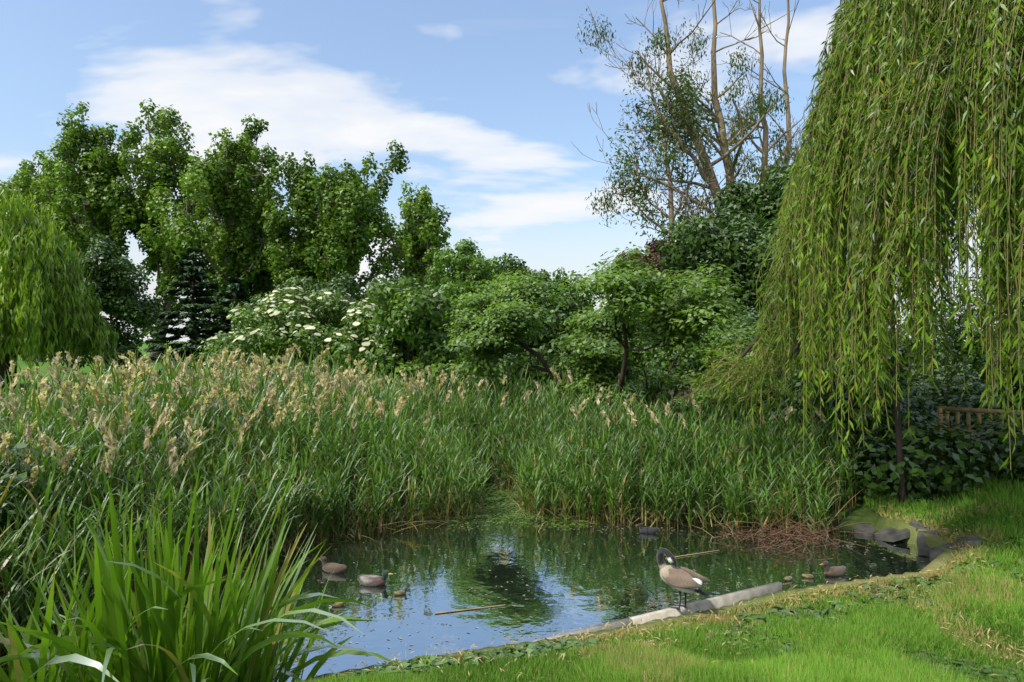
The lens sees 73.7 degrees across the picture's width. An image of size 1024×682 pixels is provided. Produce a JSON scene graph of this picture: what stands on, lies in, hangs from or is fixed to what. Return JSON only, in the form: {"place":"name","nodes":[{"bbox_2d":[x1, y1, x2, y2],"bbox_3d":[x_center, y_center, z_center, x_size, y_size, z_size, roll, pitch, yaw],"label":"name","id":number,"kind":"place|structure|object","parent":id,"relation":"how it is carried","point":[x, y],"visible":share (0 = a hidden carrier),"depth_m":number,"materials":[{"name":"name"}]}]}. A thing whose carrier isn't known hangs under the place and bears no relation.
{"place":"outdoors","nodes":[
{"label":"outdoors","id":0,"kind":"place"},
{"bbox_2d":[0,480,930,681],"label":"pond water","id":1,"kind":"structure","parent":0,"point":[617,571],"depth_m":7.67,"materials":[{"name":"blue liquid"}]},
{"bbox_2d":[319,556,346,573],"bbox_3d":[-2.033,2.535,7.712,0.388,0.178,0.150,0,0,20],"label":"mallard hen","id":2,"kind":"object","parent":1,"relation":"on","point":[334,568],"visible":0.99,"depth_m":7.65,"materials":[{"name":"brown"}]},
{"bbox_2d":[331,602,345,606],"bbox_3d":[-1.714,2.572,6.695,0.165,0.075,0.063,0,0,-20],"label":"duckling","id":3,"kind":"object","parent":1,"relation":"on","point":[337,604],"visible":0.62,"depth_m":6.68},
{"bbox_2d":[357,570,392,585],"bbox_3d":[-1.464,2.533,7.294,0.402,0.184,0.155,0,0,10],"label":"mallard drake","id":4,"kind":"object","parent":1,"relation":"on","point":[370,580],"visible":1,"depth_m":7.25,"materials":[{"name":"grey"}]},
{"bbox_2d":[393,587,408,595],"bbox_3d":[-1.136,2.572,7.005,0.165,0.075,0.063,0,0,-20],"label":"duckling","id":5,"kind":"object","parent":1,"relation":"on","point":[400,592],"visible":1,"depth_m":6.98},
{"bbox_2d":[396,483,596,529],"bbox_3d":[-0.183,2.602,10.932,2.876,0.028,3.232,0,0,0],"label":"duckweed","id":6,"kind":"object","parent":1,"relation":"on","point":[505,510],"visible":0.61,"depth_m":10.22,"materials":[{"name":"green plant"}]},
{"bbox_2d":[219,514,923,680],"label":"floating leaves","id":7,"kind":"object","parent":1,"relation":"on","point":[529,590],"visible":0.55,"depth_m":7.47,"materials":[{"name":"green plant"}]},
{"bbox_2d":[635,523,658,533],"bbox_3d":[1.831,2.546,9.255,0.320,0.146,0.123,0,0,10],"label":"duck","id":8,"kind":"object","parent":1,"relation":"on","point":[648,530],"visible":1,"depth_m":9.22},
{"bbox_2d":[435,503,880,613],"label":"twigs","id":9,"kind":"object","parent":1,"relation":"in","point":[779,532],"visible":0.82,"depth_m":8.80,"materials":[{"name":"wood"}]},
{"bbox_2d":[784,573,793,580],"bbox_3d":[3.013,2.572,7.428,0.165,0.075,0.063,0,0,-30],"label":"duckling","id":10,"kind":"object","parent":1,"relation":"on","point":[788,578],"visible":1,"depth_m":7.40},
{"bbox_2d":[801,572,816,578],"bbox_3d":[3.265,2.572,7.497,0.164,0.075,0.063,0,0,10],"label":"duckling","id":11,"kind":"object","parent":1,"relation":"on","point":[809,576],"visible":1,"depth_m":7.48},
{"bbox_2d":[819,561,845,576],"bbox_3d":[3.569,2.527,7.589,0.366,0.191,0.141,0,0,-20],"label":"mallard hen","id":12,"kind":"object","parent":1,"relation":"on","point":[834,571],"visible":0.99,"depth_m":7.54,"materials":[{"name":"brown"}]},
{"bbox_2d":[0,0,1021,340],"label":"sky","id":13,"kind":"structure","parent":0,"point":[486,100],"materials":[{"name":"blue"}]},
{"bbox_2d":[0,341,1023,681],"bbox_3d":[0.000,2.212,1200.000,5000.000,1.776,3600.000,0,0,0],"label":"ground","id":14,"kind":"structure","parent":0,"point":[860,511],"depth_m":9.58,"materials":[{"name":"green soil"}]},
{"bbox_2d":[0,145,57,208],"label":"poplar","id":15,"kind":"object","parent":14,"relation":"on","point":[24,190],"visible":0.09,"depth_m":67.73,"materials":[{"name":"green plant"}]},
{"bbox_2d":[0,186,118,389],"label":"willow","id":16,"kind":"object","parent":14,"relation":"on","point":[43,303],"visible":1,"depth_m":30.21,"materials":[{"name":"green plant"}]},
{"bbox_2d":[0,404,121,582],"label":"herbs","id":17,"kind":"object","parent":14,"relation":"on","point":[17,476],"visible":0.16,"depth_m":6.42,"materials":[{"name":"green plant"}]},
{"bbox_2d":[9,157,112,361],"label":"poplar","id":18,"kind":"object","parent":14,"relation":"on","point":[46,185],"visible":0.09,"depth_m":64.25,"materials":[{"name":"green plant"}]},
{"bbox_2d":[46,234,161,373],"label":"tree","id":19,"kind":"object","parent":14,"relation":"on","point":[117,289],"visible":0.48,"depth_m":41.62,"materials":[{"name":"green plant"}]},
{"bbox_2d":[43,98,176,362],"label":"poplar","id":20,"kind":"object","parent":14,"relation":"on","point":[108,178],"visible":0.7,"depth_m":60.80,"materials":[{"name":"green plant"}]},
{"bbox_2d":[138,246,232,375],"bbox_3d":[-17.979,-1.572,38.817,5.646,7.593,5.565,0,0,0],"label":"conifer","id":21,"kind":"object","parent":14,"relation":"on","point":[193,332],"visible":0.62,"depth_m":37.79,"materials":[{"name":"green plant"}]},
{"bbox_2d":[129,104,251,362],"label":"poplar","id":22,"kind":"object","parent":14,"relation":"on","point":[156,249],"visible":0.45,"depth_m":62.96,"materials":[{"name":"green plant"}]},
{"bbox_2d":[0,458,400,681],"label":"iris clump","id":23,"kind":"object","parent":14,"relation":"on","point":[171,640],"visible":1,"depth_m":3.96,"materials":[{"name":"green plant"}]},
{"bbox_2d":[188,276,253,377],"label":"bush","id":24,"kind":"object","parent":14,"relation":"on","point":[233,286],"visible":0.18,"depth_m":36.83,"materials":[{"name":"green plant"}]},
{"bbox_2d":[158,113,319,333],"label":"poplar","id":25,"kind":"object","parent":14,"relation":"on","point":[229,242],"visible":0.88,"depth_m":59.81,"materials":[{"name":"green plant"}]},
{"bbox_2d":[214,186,295,333],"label":"poplar","id":26,"kind":"object","parent":14,"relation":"on","point":[262,282],"visible":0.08,"depth_m":70.89,"materials":[{"name":"green plant"}]},
{"bbox_2d":[216,292,318,371],"bbox_3d":[-11.627,0.247,33.306,4.758,5.262,4.755,0,0,0],"label":"bush","id":27,"kind":"object","parent":14,"relation":"on","point":[255,307],"depth_m":32.02,"materials":[{"name":"green plant"}]},
{"bbox_2d":[197,286,410,396],"bbox_3d":[-7.354,0.272,26.862,9.122,4.800,7.076,0,0,0],"label":"elder bush","id":28,"kind":"object","parent":14,"relation":"on","point":[280,325],"visible":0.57,"depth_m":25.30,"materials":[{"name":"green plant"}]},
{"bbox_2d":[254,150,359,294],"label":"poplar","id":29,"kind":"object","parent":14,"relation":"on","point":[287,262],"visible":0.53,"depth_m":59.50,"materials":[{"name":"green plant"}]},
{"bbox_2d":[283,270,358,372],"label":"bush","id":30,"kind":"object","parent":14,"relation":"on","point":[307,284],"visible":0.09,"depth_m":44.06,"materials":[{"name":"green plant"}]},
{"bbox_2d":[302,139,446,305],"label":"poplar","id":31,"kind":"object","parent":14,"relation":"on","point":[353,227],"visible":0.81,"depth_m":57.81,"materials":[{"name":"green plant"}]},
{"bbox_2d":[329,275,458,407],"bbox_3d":[-4.024,0.375,24.192,4.532,5.291,4.153,0,0,0],"label":"bush","id":32,"kind":"object","parent":14,"relation":"on","point":[404,328],"visible":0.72,"depth_m":23.22,"materials":[{"name":"green plant"}]},
{"bbox_2d":[365,275,445,333],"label":"bush","id":33,"kind":"object","parent":14,"relation":"on","point":[380,288],"depth_m":32.21,"materials":[{"name":"green plant"}]},
{"bbox_2d":[389,180,451,291],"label":"poplar","id":34,"kind":"object","parent":14,"relation":"on","point":[422,222],"visible":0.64,"depth_m":64.36,"materials":[{"name":"green plant"}]},
{"bbox_2d":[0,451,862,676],"bbox_3d":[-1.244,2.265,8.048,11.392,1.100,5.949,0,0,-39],"label":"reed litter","id":35,"kind":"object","parent":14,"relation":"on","point":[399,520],"visible":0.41,"depth_m":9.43,"materials":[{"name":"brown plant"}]},
{"bbox_2d":[0,341,880,673],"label":"reed bed","id":36,"kind":"object","parent":14,"relation":"on","point":[384,457],"visible":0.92,"depth_m":9.69,"materials":[{"name":"green plant"}]},
{"bbox_2d":[0,343,839,487],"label":"reed plumes","id":37,"kind":"object","parent":36,"relation":"attached to","point":[232,400],"visible":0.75,"depth_m":9.98,"materials":[{"name":"beige plant"}]},
{"bbox_2d":[425,237,511,382],"bbox_3d":[-2.119,-1.110,30.104,3.778,6.906,5.048,0,0,-39],"label":"tree","id":38,"kind":"object","parent":14,"relation":"on","point":[465,265],"visible":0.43,"depth_m":29.45,"materials":[{"name":"green plant"}]},
{"bbox_2d":[449,305,582,412],"bbox_3d":[0.281,0.696,22.818,4.772,4.354,4.619,0,0,0],"label":"bush","id":39,"kind":"object","parent":14,"relation":"on","point":[546,347],"visible":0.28,"depth_m":21.86,"materials":[{"name":"green plant"}]},
{"bbox_2d":[493,253,549,289],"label":"tree","id":40,"kind":"object","parent":14,"relation":"on","point":[509,263],"visible":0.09,"depth_m":42.82,"materials":[{"name":"green plant"}]},
{"bbox_2d":[535,278,600,392],"bbox_3d":[1.728,0.061,29.724,4.401,5.677,4.743,0,0,-28],"label":"bush","id":41,"kind":"object","parent":14,"relation":"on","point":[558,313],"visible":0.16,"depth_m":28.92,"materials":[{"name":"green plant"}]},
{"bbox_2d":[550,267,594,310],"bbox_3d":[2.955,-0.881,39.854,4.632,6.945,4.422,0,0,0],"label":"tree","id":42,"kind":"object","parent":14,"relation":"on","point":[563,281],"visible":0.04,"depth_m":39.57,"materials":[{"name":"green plant"}]},
{"bbox_2d":[577,306,668,411],"bbox_3d":[4.261,1.025,22.209,4.400,4.814,5.322,0,0,0],"label":"bush","id":43,"kind":"object","parent":14,"relation":"on","point":[642,354],"visible":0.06,"depth_m":20.71,"materials":[{"name":"green plant"}]},
{"bbox_2d":[611,238,673,306],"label":"copper beech","id":44,"kind":"object","parent":14,"relation":"on","point":[653,251],"visible":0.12,"depth_m":90.23,"materials":[{"name":"red plant"}]},
{"bbox_2d":[530,581,781,641],"bbox_3d":[0.192,2.590,5.337,5.462,0.500,0.085,0,0,-28],"label":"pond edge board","id":45,"kind":"object","parent":14,"relation":"on","point":[735,597],"visible":0.19,"depth_m":6.08,"materials":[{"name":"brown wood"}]},
{"bbox_2d":[657,548,710,609],"bbox_3d":[1.494,2.089,5.982,0.491,0.507,0.211,0,0,44],"label":"canada goose","id":46,"kind":"object","parent":45,"relation":"on","point":[680,579],"visible":1,"depth_m":5.95},
{"bbox_2d":[290,460,1023,681],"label":"lawn grass","id":47,"kind":"structure","parent":14,"relation":"on","point":[867,639],"depth_m":5.10,"materials":[{"name":"green plant"}]},
{"bbox_2d":[439,242,890,462],"bbox_3d":[3.184,0.999,15.435,9.102,5.640,8.137,0,0,-38],"label":"tree","id":48,"kind":"object","parent":14,"relation":"on","point":[496,319],"visible":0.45,"depth_m":14.57,"materials":[{"name":"green plant"}]},
{"bbox_2d":[595,55,736,275],"bbox_3d":[7.851,-6.045,34.564,7.166,16.693,6.930,0,0,0],"label":"tree","id":49,"kind":"object","parent":14,"relation":"on","point":[658,125],"visible":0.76,"depth_m":34.18,"materials":[{"name":"green plant"}]},
{"bbox_2d":[328,474,1023,681],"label":"lawn weeds","id":50,"kind":"object","parent":14,"relation":"on","point":[431,660],"visible":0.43,"depth_m":4.97,"materials":[{"name":"green plant"}]},
{"bbox_2d":[571,0,807,235],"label":"dead trees","id":51,"kind":"object","parent":14,"relation":"on","point":[741,124],"visible":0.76,"depth_m":34.17,"materials":[{"name":"wood"}]},
{"bbox_2d":[644,284,760,413],"bbox_3d":[5.714,0.450,20.464,4.046,4.649,3.889,0,0,0],"label":"bush","id":52,"kind":"object","parent":14,"relation":"on","point":[651,350],"visible":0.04,"depth_m":19.72,"materials":[{"name":"green plant"}]},
{"bbox_2d":[656,202,781,327],"bbox_3d":[7.966,-1.286,25.229,5.622,7.742,6.043,0,0,0],"label":"dark tree","id":53,"kind":"object","parent":14,"relation":"on","point":[738,243],"visible":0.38,"depth_m":23.90,"materials":[{"name":"green plant"}]},
{"bbox_2d":[713,163,890,329],"bbox_3d":[12.117,-2.568,30.395,8.529,10.112,6.415,0,0,35],"label":"dark tree","id":54,"kind":"object","parent":14,"relation":"on","point":[761,208],"visible":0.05,"depth_m":29.62,"materials":[{"name":"green plant"}]},
{"bbox_2d":[642,266,1023,503],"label":"bank shrubs","id":55,"kind":"object","parent":14,"relation":"on","point":[897,458],"visible":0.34,"depth_m":11.05,"materials":[{"name":"green plant"}]},
{"bbox_2d":[687,0,1023,478],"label":"willow","id":56,"kind":"object","parent":14,"relation":"on","point":[913,131],"visible":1,"depth_m":6.80,"materials":[{"name":"green plant"}]},
{"bbox_2d":[854,442,1018,561],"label":"rocks","id":57,"kind":"object","parent":14,"relation":"on","point":[889,534],"visible":0.47,"depth_m":8.71,"materials":[{"name":"stone"}]},
{"bbox_2d":[937,406,1023,459],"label":"garden bench","id":58,"kind":"object","parent":14,"relation":"on","point":[958,410],"visible":0.48,"depth_m":11.42,"materials":[{"name":"brown wood"}]}
]}

